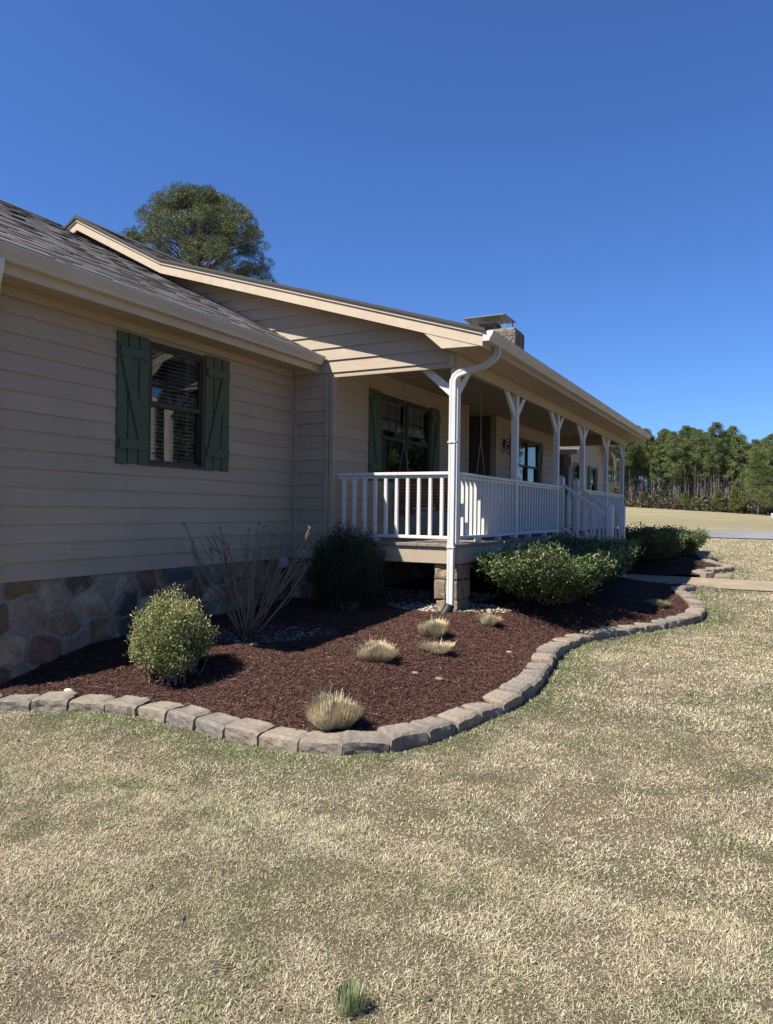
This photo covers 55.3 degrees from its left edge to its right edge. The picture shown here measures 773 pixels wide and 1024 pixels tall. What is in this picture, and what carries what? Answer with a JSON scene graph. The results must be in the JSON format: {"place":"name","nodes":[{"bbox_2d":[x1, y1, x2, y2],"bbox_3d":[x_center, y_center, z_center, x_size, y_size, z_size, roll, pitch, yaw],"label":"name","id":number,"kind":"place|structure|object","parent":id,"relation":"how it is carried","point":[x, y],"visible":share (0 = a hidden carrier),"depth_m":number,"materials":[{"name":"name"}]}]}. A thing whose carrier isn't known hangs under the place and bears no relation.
{"place":"outdoors","nodes":[
{"label":"outdoors","id":0,"kind":"place"},
{"bbox_2d":[0,507,772,1023],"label":"ground","id":1,"kind":"structure","parent":0,"point":[700,519],"depth_m":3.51,"materials":[{"name":"beige plant"}]},
{"bbox_2d":[0,693,38,711],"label":"edging block","id":2,"kind":"structure","parent":1,"relation":"on","point":[16,702],"depth_m":5.79,"materials":[{"name":"stone"}]},
{"bbox_2d":[31,691,76,711],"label":"edging block","id":3,"kind":"structure","parent":1,"relation":"on","point":[55,701],"depth_m":5.78,"materials":[{"name":"stone"}]},
{"bbox_2d":[69,694,114,712],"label":"edging block","id":4,"kind":"structure","parent":1,"relation":"on","point":[91,703],"depth_m":5.76,"materials":[{"name":"stone"}]},
{"bbox_2d":[104,694,149,716],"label":"edging block","id":5,"kind":"structure","parent":1,"relation":"on","point":[129,705],"depth_m":5.70,"materials":[{"name":"stone"}]},
{"bbox_2d":[136,701,183,723],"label":"edging block","id":6,"kind":"structure","parent":1,"relation":"on","point":[156,711],"depth_m":5.56,"materials":[{"name":"stone"}]},
{"bbox_2d":[166,705,211,730],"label":"edging block","id":7,"kind":"structure","parent":1,"relation":"on","point":[185,717],"depth_m":5.40,"materials":[{"name":"stone"}]},
{"bbox_2d":[121,180,276,282],"bbox_3d":[-9.875,-7.473,37.830,8.859,18.386,8.775,1,0,28],"label":"pine tree","id":8,"kind":"object","parent":1,"relation":"on","point":[219,214],"visible":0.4,"depth_m":36.39,"materials":[{"name":"green plant"}]},
{"bbox_2d":[194,712,240,738],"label":"edging block","id":9,"kind":"structure","parent":1,"relation":"on","point":[216,723],"depth_m":5.23,"materials":[{"name":"stone"}]},
{"bbox_2d":[224,717,274,745],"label":"edging block","id":10,"kind":"structure","parent":1,"relation":"on","point":[248,730],"depth_m":5.08,"materials":[{"name":"stone"}]},
{"bbox_2d":[260,726,307,751],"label":"edging block","id":11,"kind":"structure","parent":1,"relation":"on","point":[284,738],"depth_m":4.94,"materials":[{"name":"stone"}]},
{"bbox_2d":[299,730,342,755],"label":"edging block","id":12,"kind":"structure","parent":1,"relation":"on","point":[322,742],"depth_m":4.84,"materials":[{"name":"stone"}]},
{"bbox_2d":[0,200,651,684],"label":"ranch house","id":13,"kind":"structure","parent":1,"relation":"on","point":[150,400],"depth_m":8.86,"materials":[{"name":"paint"}]},
{"bbox_2d":[147,341,205,469],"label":"window","id":14,"kind":"structure","parent":13,"relation":"in","point":[176,400],"depth_m":8.28,"materials":[{"name":"black glass"}]},
{"bbox_2d":[381,394,430,484],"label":"window","id":15,"kind":"structure","parent":13,"relation":"in","point":[417,419],"depth_m":12.13,"materials":[{"name":"black glass"}]},
{"bbox_2d":[392,380,485,516],"bbox_3d":[0.795,-0.977,10.905,1.310,2.076,0.749,1,0,28],"label":"porch swing","id":16,"kind":"object","parent":13,"relation":"hanging from","point":[435,500],"visible":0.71,"depth_m":10.78,"materials":[{"name":"white wood"}]},
{"bbox_2d":[503,439,510,453],"bbox_3d":[2.614,-1.399,15.705,0.230,0.329,0.160,1,0,28],"label":"wall lantern","id":17,"kind":"object","parent":13,"relation":"attached to","point":[504,443],"depth_m":15.71,"materials":[{"name":"black metal"}]},
{"bbox_2d":[495,423,538,482],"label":"window","id":18,"kind":"structure","parent":13,"relation":"in","point":[528,450],"depth_m":18.01,"materials":[{"name":"brown glass"}]},
{"bbox_2d":[0,570,695,731],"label":"mulch bed","id":19,"kind":"object","parent":1,"relation":"on","point":[476,584],"visible":0.31,"depth_m":6.47,"materials":[{"name":"brown wood"}]},
{"bbox_2d":[122,584,220,685],"bbox_3d":[-1.805,1.008,6.202,0.777,0.816,0.774,1,0,-2],"label":"nandina shrub","id":20,"kind":"object","parent":19,"relation":"on","point":[158,647],"visible":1,"depth_m":6.03,"materials":[{"name":"green plant"}]},
{"bbox_2d":[182,521,317,635],"bbox_3d":[-1.386,0.682,7.412,1.343,1.168,0.729,1,0,-1],"label":"bare shrub","id":21,"kind":"object","parent":19,"relation":"on","point":[250,619],"visible":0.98,"depth_m":7.42,"materials":[{"name":"brown plant"}]},
{"bbox_2d":[209,625,336,642],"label":"river pebbles","id":22,"kind":"object","parent":19,"relation":"on","point":[277,634],"visible":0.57,"depth_m":7.39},
{"bbox_2d":[0,597,580,733],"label":"mulch chips","id":23,"kind":"object","parent":19,"relation":"on","point":[354,624],"visible":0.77,"depth_m":6.44,"materials":[{"name":"brown plant"}]},
{"bbox_2d":[300,687,365,730],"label":"ornamental grass","id":24,"kind":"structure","parent":19,"relation":"on","point":[328,712],"depth_m":5.04,"materials":[{"name":"beige plant"}]},
{"bbox_2d":[297,518,389,610],"bbox_3d":[-0.479,0.638,8.994,1.125,1.128,1.112,1,0,28],"label":"nandina shrub","id":25,"kind":"object","parent":19,"relation":"on","point":[334,575],"visible":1,"depth_m":8.80,"materials":[{"name":"green plant"}]},
{"bbox_2d":[352,635,401,661],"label":"ornamental grass","id":26,"kind":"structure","parent":19,"relation":"on","point":[372,650],"depth_m":6.27,"materials":[{"name":"beige plant"}]},
{"bbox_2d":[363,586,498,608],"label":"river pebbles","id":27,"kind":"object","parent":19,"relation":"on","point":[420,591],"visible":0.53,"depth_m":10.09,"materials":[{"name":"grey stone"}]},
{"bbox_2d":[416,614,448,637],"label":"ornamental grass","id":28,"kind":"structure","parent":19,"relation":"on","point":[436,628],"depth_m":7.27,"materials":[{"name":"beige plant"}]},
{"bbox_2d":[416,638,454,654],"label":"ornamental grass","id":29,"kind":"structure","parent":19,"relation":"on","point":[436,647],"depth_m":6.72,"materials":[{"name":"beige plant"}]},
{"bbox_2d":[389,600,511,613],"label":"river pebbles","id":30,"kind":"object","parent":19,"relation":"on","point":[405,606],"visible":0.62,"depth_m":8.99,"materials":[{"name":"grey stone"}]},
{"bbox_2d":[471,612,501,625],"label":"ornamental grass","id":31,"kind":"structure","parent":19,"relation":"on","point":[487,620],"depth_m":8.14,"materials":[{"name":"beige plant"}]},
{"bbox_2d":[371,577,694,630],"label":"mulch chips","id":32,"kind":"object","parent":19,"relation":"on","point":[631,583],"visible":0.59,"depth_m":9.66,"materials":[{"name":"brown plant"}]},
{"bbox_2d":[468,536,645,605],"bbox_3d":[2.238,0.722,9.685,2.032,0.938,3.670,1,0,28],"label":"holly shrub","id":33,"kind":"object","parent":19,"relation":"on","point":[550,572],"visible":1,"depth_m":8.88,"materials":[{"name":"green plant"}]},
{"bbox_2d":[542,528,646,580],"bbox_3d":[3.339,0.685,11.912,1.568,0.863,2.513,1,0,28],"label":"holly shrub","id":34,"kind":"object","parent":19,"relation":"on","point":[624,543],"visible":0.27,"depth_m":11.45,"materials":[{"name":"green plant"}]},
{"bbox_2d":[645,599,670,606],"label":"ornamental grass","id":35,"kind":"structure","parent":19,"relation":"on","point":[656,603],"depth_m":9.87,"materials":[{"name":"green plant"}]},
{"bbox_2d":[332,977,370,1017],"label":"ornamental grass","id":36,"kind":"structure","parent":1,"relation":"on","point":[349,1003],"depth_m":2.44,"materials":[{"name":"green plant"}]},
{"bbox_2d":[342,730,388,754],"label":"edging block","id":37,"kind":"structure","parent":1,"relation":"on","point":[357,742],"depth_m":4.84,"materials":[{"name":"stone"}]},
{"bbox_2d":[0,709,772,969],"bbox_3d":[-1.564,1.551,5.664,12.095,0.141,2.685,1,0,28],"label":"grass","id":38,"kind":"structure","parent":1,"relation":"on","point":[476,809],"depth_m":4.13,"materials":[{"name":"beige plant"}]},
{"bbox_2d":[377,722,427,752],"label":"edging block","id":39,"kind":"structure","parent":1,"relation":"on","point":[403,736],"depth_m":4.95,"materials":[{"name":"stone"}]},
{"bbox_2d":[409,716,455,743],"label":"edging block","id":40,"kind":"structure","parent":1,"relation":"on","point":[436,729],"depth_m":5.12,"materials":[{"name":"stone"}]},
{"bbox_2d":[437,707,480,733],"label":"edging block","id":41,"kind":"structure","parent":1,"relation":"on","point":[461,719],"depth_m":5.34,"materials":[{"name":"stone"}]},
{"bbox_2d":[462,702,504,722],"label":"edging block","id":42,"kind":"structure","parent":1,"relation":"on","point":[487,711],"depth_m":5.57,"materials":[{"name":"stone"}]},
{"bbox_2d":[483,689,521,712],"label":"edging block","id":43,"kind":"structure","parent":1,"relation":"on","point":[507,700],"depth_m":5.81,"materials":[{"name":"stone"}]},
{"bbox_2d":[499,680,533,702],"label":"edging block","id":44,"kind":"structure","parent":1,"relation":"on","point":[524,690],"depth_m":6.05,"materials":[{"name":"stone"}]},
{"bbox_2d":[512,674,542,692],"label":"edging block","id":45,"kind":"structure","parent":1,"relation":"on","point":[536,682],"depth_m":6.33,"materials":[{"name":"stone"}]},
{"bbox_2d":[520,668,547,684],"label":"edging block","id":46,"kind":"structure","parent":1,"relation":"on","point":[542,674],"depth_m":6.58,"materials":[{"name":"stone"}]},
{"bbox_2d":[525,662,551,674],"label":"edging block","id":47,"kind":"structure","parent":1,"relation":"on","point":[547,667],"depth_m":6.84,"materials":[{"name":"stone"}]},
{"bbox_2d":[531,652,555,667],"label":"edging block","id":48,"kind":"structure","parent":1,"relation":"on","point":[549,658],"depth_m":7.10,"materials":[{"name":"stone"}]},
{"bbox_2d":[536,645,560,662],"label":"edging block","id":49,"kind":"structure","parent":1,"relation":"on","point":[555,651],"depth_m":7.40,"materials":[{"name":"stone"}]},
{"bbox_2d":[543,641,568,655],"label":"edging block","id":50,"kind":"structure","parent":1,"relation":"on","point":[563,647],"depth_m":7.72,"materials":[{"name":"stone"}]},
{"bbox_2d":[553,637,579,649],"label":"edging block","id":51,"kind":"structure","parent":1,"relation":"on","point":[572,643],"depth_m":7.97,"materials":[{"name":"stone"}]},
{"bbox_2d":[564,633,592,644],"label":"edging block","id":52,"kind":"structure","parent":1,"relation":"on","point":[584,638],"depth_m":8.21,"materials":[{"name":"stone"}]},
{"bbox_2d":[559,445,616,527],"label":"garage","id":53,"kind":"structure","parent":1,"relation":"on","point":[569,464],"depth_m":23.24,"materials":[{"name":"paint"}]},
{"bbox_2d":[559,454,578,479],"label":"window","id":54,"kind":"structure","parent":53,"relation":"in","point":[561,457],"depth_m":21.24,"materials":[{"name":"black glass"}]},
{"bbox_2d":[590,467,594,490],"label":"window","id":55,"kind":"structure","parent":53,"relation":"in","point":[592,475],"depth_m":24.26,"materials":[{"name":"black glass"}]},
{"bbox_2d":[579,628,609,640],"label":"edging block","id":56,"kind":"structure","parent":1,"relation":"on","point":[596,634],"depth_m":8.44,"materials":[{"name":"stone"}]},
{"bbox_2d":[598,626,627,637],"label":"edging block","id":57,"kind":"structure","parent":1,"relation":"on","point":[614,632],"depth_m":8.59,"materials":[{"name":"stone"}]},
{"bbox_2d":[608,445,628,493],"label":"pine tree","id":58,"kind":"object","parent":1,"relation":"on","point":[612,467],"visible":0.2,"depth_m":114.78,"materials":[{"name":"green plant"}]},
{"bbox_2d":[613,441,635,483],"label":"pine tree","id":59,"kind":"object","parent":1,"relation":"on","point":[629,447],"visible":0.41,"depth_m":113.53,"materials":[{"name":"green plant"}]},
{"bbox_2d":[616,624,645,634],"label":"edging block","id":60,"kind":"structure","parent":1,"relation":"on","point":[632,629],"depth_m":8.74,"materials":[{"name":"stone"}]},
{"bbox_2d":[618,441,645,492],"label":"pine tree","id":61,"kind":"object","parent":1,"relation":"on","point":[633,470],"visible":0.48,"depth_m":116.86,"materials":[{"name":"green plant"}]},
{"bbox_2d":[515,623,772,743],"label":"grass","id":62,"kind":"structure","parent":1,"relation":"on","point":[680,643],"depth_m":6.61,"materials":[{"name":"beige plant"}]},
{"bbox_2d":[631,428,657,491],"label":"pine tree","id":63,"kind":"object","parent":1,"relation":"on","point":[645,454],"visible":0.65,"depth_m":115.72,"materials":[{"name":"green plant"}]},
{"bbox_2d":[634,622,662,632],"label":"edging block","id":64,"kind":"structure","parent":1,"relation":"on","point":[649,627],"depth_m":8.90,"materials":[{"name":"stone"}]},
{"bbox_2d":[643,439,670,496],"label":"pine tree","id":65,"kind":"object","parent":1,"relation":"on","point":[651,461],"visible":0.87,"depth_m":114.42,"materials":[{"name":"green plant"}]},
{"bbox_2d":[655,429,670,507],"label":"pine tree","id":66,"kind":"object","parent":1,"relation":"on","point":[662,436],"visible":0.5,"depth_m":114.52,"materials":[{"name":"green plant"}]},
{"bbox_2d":[650,619,677,629],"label":"edging block","id":67,"kind":"structure","parent":1,"relation":"on","point":[666,624],"depth_m":9.05,"materials":[{"name":"stone"}]},
{"bbox_2d":[658,437,683,494],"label":"pine tree","id":68,"kind":"object","parent":1,"relation":"on","point":[673,476],"visible":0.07,"depth_m":116.09,"materials":[{"name":"green plant"}]},
{"bbox_2d":[625,551,721,575],"bbox_3d":[5.264,1.021,17.455,5.360,0.452,5.520,1,0,28],"label":"mulch bed","id":69,"kind":"object","parent":1,"relation":"on","point":[651,569],"visible":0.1,"depth_m":14.97,"materials":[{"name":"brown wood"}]},
{"bbox_2d":[614,522,696,559],"bbox_3d":[5.525,0.591,15.465,1.663,0.793,2.729,1,0,28],"label":"holly shrub","id":70,"kind":"object","parent":69,"relation":"on","point":[658,544],"visible":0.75,"depth_m":14.86,"materials":[{"name":"green plant"}]},
{"bbox_2d":[648,524,713,553],"bbox_3d":[6.720,0.640,17.434,1.808,0.734,2.338,1,0,28],"label":"holly shrub","id":71,"kind":"object","parent":69,"relation":"on","point":[696,541],"visible":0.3,"depth_m":16.92,"materials":[{"name":"green plant"}]},
{"bbox_2d":[661,431,686,508],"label":"pine tree","id":72,"kind":"object","parent":1,"relation":"on","point":[670,447],"visible":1,"depth_m":111.75,"materials":[{"name":"green plant"}]},
{"bbox_2d":[665,615,691,626],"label":"edging block","id":73,"kind":"structure","parent":1,"relation":"on","point":[683,620],"depth_m":9.23,"materials":[{"name":"stone"}]},
{"bbox_2d":[668,438,697,495],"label":"pine tree","id":74,"kind":"object","parent":1,"relation":"on","point":[685,442],"visible":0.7,"depth_m":112.40,"materials":[{"name":"green plant"}]},
{"bbox_2d":[679,491,690,506],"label":"young pine","id":75,"kind":"object","parent":1,"relation":"on","point":[683,500],"visible":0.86,"depth_m":109.48,"materials":[{"name":"green plant"}]},
{"bbox_2d":[676,585,695,591],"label":"edging block","id":76,"kind":"structure","parent":1,"relation":"on","point":[690,588],"depth_m":12.22,"materials":[{"name":"stone"}]},
{"bbox_2d":[677,425,696,460],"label":"pine tree","id":77,"kind":"object","parent":1,"relation":"on","point":[686,428],"visible":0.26,"depth_m":121.79,"materials":[{"name":"green plant"}]},
{"bbox_2d":[678,593,696,598],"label":"edging block","id":78,"kind":"structure","parent":1,"relation":"on","point":[686,595],"depth_m":11.04,"materials":[{"name":"stone"}]},
{"bbox_2d":[677,613,699,623],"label":"edging block","id":79,"kind":"structure","parent":1,"relation":"on","point":[695,618],"depth_m":9.42,"materials":[{"name":"stone"}]},
{"bbox_2d":[608,431,772,514],"bbox_3d":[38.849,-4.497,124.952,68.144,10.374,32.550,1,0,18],"label":"understorey brush","id":80,"kind":"object","parent":1,"relation":"on","point":[631,489],"visible":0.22,"depth_m":112.54,"materials":[{"name":"brown plant"}]},
{"bbox_2d":[608,484,772,514],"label":"undergrowth","id":81,"kind":"object","parent":1,"relation":"on","point":[663,502],"visible":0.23,"depth_m":109.35,"materials":[{"name":"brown plant"}]},
{"bbox_2d":[685,608,703,620],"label":"edging block","id":82,"kind":"structure","parent":1,"relation":"on","point":[700,613],"depth_m":9.64,"materials":[{"name":"stone"}]},
{"bbox_2d":[686,599,703,605],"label":"edging block","id":83,"kind":"structure","parent":1,"relation":"on","point":[693,602],"depth_m":10.44,"materials":[{"name":"stone"}]},
{"bbox_2d":[686,438,706,492],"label":"pine tree","id":84,"kind":"object","parent":1,"relation":"on","point":[697,440],"visible":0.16,"depth_m":118.38,"materials":[{"name":"green plant"}]},
{"bbox_2d":[684,429,713,496],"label":"pine tree","id":85,"kind":"object","parent":1,"relation":"on","point":[698,433],"visible":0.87,"depth_m":112.11,"materials":[{"name":"green plant"}]},
{"bbox_2d":[695,571,714,577],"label":"edging block","id":86,"kind":"structure","parent":1,"relation":"on","point":[704,574],"depth_m":14.03,"materials":[{"name":"stone"}]},
{"bbox_2d":[696,432,713,502],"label":"pine tree","id":87,"kind":"object","parent":1,"relation":"on","point":[706,433],"visible":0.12,"depth_m":116.86,"materials":[{"name":"green plant"}]},
{"bbox_2d":[696,583,715,591],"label":"edging block","id":88,"kind":"structure","parent":1,"relation":"on","point":[705,586],"depth_m":12.27,"materials":[{"name":"stone"}]},
{"bbox_2d":[705,567,722,573],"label":"edging block","id":89,"kind":"structure","parent":1,"relation":"on","point":[716,570],"depth_m":14.83,"materials":[{"name":"stone"}]},
{"bbox_2d":[701,444,730,490],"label":"pine tree","id":90,"kind":"object","parent":1,"relation":"on","point":[723,472],"visible":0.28,"depth_m":114.21,"materials":[{"name":"green plant"}]},
{"bbox_2d":[701,421,731,511],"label":"pine tree","id":91,"kind":"object","parent":1,"relation":"on","point":[712,429],"visible":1,"depth_m":110.01,"materials":[{"name":"green plant"}]},
{"bbox_2d":[711,490,725,511],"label":"young pine","id":92,"kind":"object","parent":1,"relation":"on","point":[718,493],"visible":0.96,"depth_m":107.33,"materials":[{"name":"green plant"}]},
{"bbox_2d":[715,574,731,578],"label":"edging block","id":93,"kind":"structure","parent":1,"relation":"on","point":[723,576],"depth_m":13.79,"materials":[{"name":"stone"}]},
{"bbox_2d":[709,435,738,494],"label":"pine tree","id":94,"kind":"object","parent":1,"relation":"on","point":[721,471],"visible":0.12,"depth_m":114.69,"materials":[{"name":"green plant"}]},
{"bbox_2d":[680,560,772,630],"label":"grass","id":95,"kind":"structure","parent":1,"relation":"on","point":[749,615],"depth_m":11.21,"materials":[{"name":"beige plant"}]},
{"bbox_2d":[715,429,744,510],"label":"pine tree","id":96,"kind":"object","parent":1,"relation":"on","point":[727,435],"visible":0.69,"depth_m":110.02,"materials":[{"name":"green plant"}]},
{"bbox_2d":[726,426,740,488],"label":"pine tree","id":97,"kind":"object","parent":1,"relation":"on","point":[734,428],"visible":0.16,"depth_m":117.18,"materials":[{"name":"green plant"}]},
{"bbox_2d":[726,487,745,512],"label":"young pine","id":98,"kind":"object","parent":1,"relation":"on","point":[734,492],"visible":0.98,"depth_m":105.45,"materials":[{"name":"green plant"}]},
{"bbox_2d":[723,434,753,512],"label":"pine tree","id":99,"kind":"object","parent":1,"relation":"on","point":[738,447],"visible":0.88,"depth_m":108.95,"materials":[{"name":"green plant"}]},
{"bbox_2d":[728,434,750,477],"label":"pine tree","id":100,"kind":"object","parent":1,"relation":"on","point":[743,436],"visible":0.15,"depth_m":112.80,"materials":[{"name":"green plant"}]},
{"bbox_2d":[744,439,762,492],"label":"pine tree","id":101,"kind":"object","parent":1,"relation":"on","point":[753,444],"visible":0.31,"depth_m":110.83,"materials":[{"name":"green plant"}]},
{"bbox_2d":[738,446,772,514],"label":"bright pine","id":102,"kind":"object","parent":1,"relation":"on","point":[757,465],"visible":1,"depth_m":101.32,"materials":[{"name":"green plant"}]},
{"bbox_2d":[760,447,772,514],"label":"pine tree","id":103,"kind":"object","parent":1,"relation":"on","point":[770,448],"visible":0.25,"depth_m":108.03,"materials":[{"name":"green plant"}]},
{"bbox_2d":[761,439,772,485],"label":"pine tree","id":104,"kind":"object","parent":1,"relation":"on","point":[762,442],"visible":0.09,"depth_m":113.43,"materials":[{"name":"green plant"}]},
{"bbox_2d":[0,0,772,499],"label":"sky","id":105,"kind":"structure","parent":0,"point":[596,176],"materials":[{"name":"blue"}]},
{"bbox_2d":[9,605,772,1011],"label":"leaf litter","id":106,"kind":"object","parent":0,"point":[429,867],"visible":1,"depth_m":3.45,"materials":[{"name":"brown plant"}]},
{"bbox_2d":[617,528,772,538],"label":"road","id":107,"kind":"structure","parent":0,"point":[742,534],"depth_m":32.68,"materials":[{"name":"grey asphalt"}]},
{"bbox_2d":[620,574,772,590],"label":"path","id":108,"kind":"structure","parent":0,"point":[743,584],"depth_m":13.38,"materials":[{"name":"concrete"}]},
{"bbox_2d":[697,538,772,561],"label":"grass","id":109,"kind":"structure","parent":0,"point":[743,543],"depth_m":21.84,"materials":[{"name":"beige plant"}]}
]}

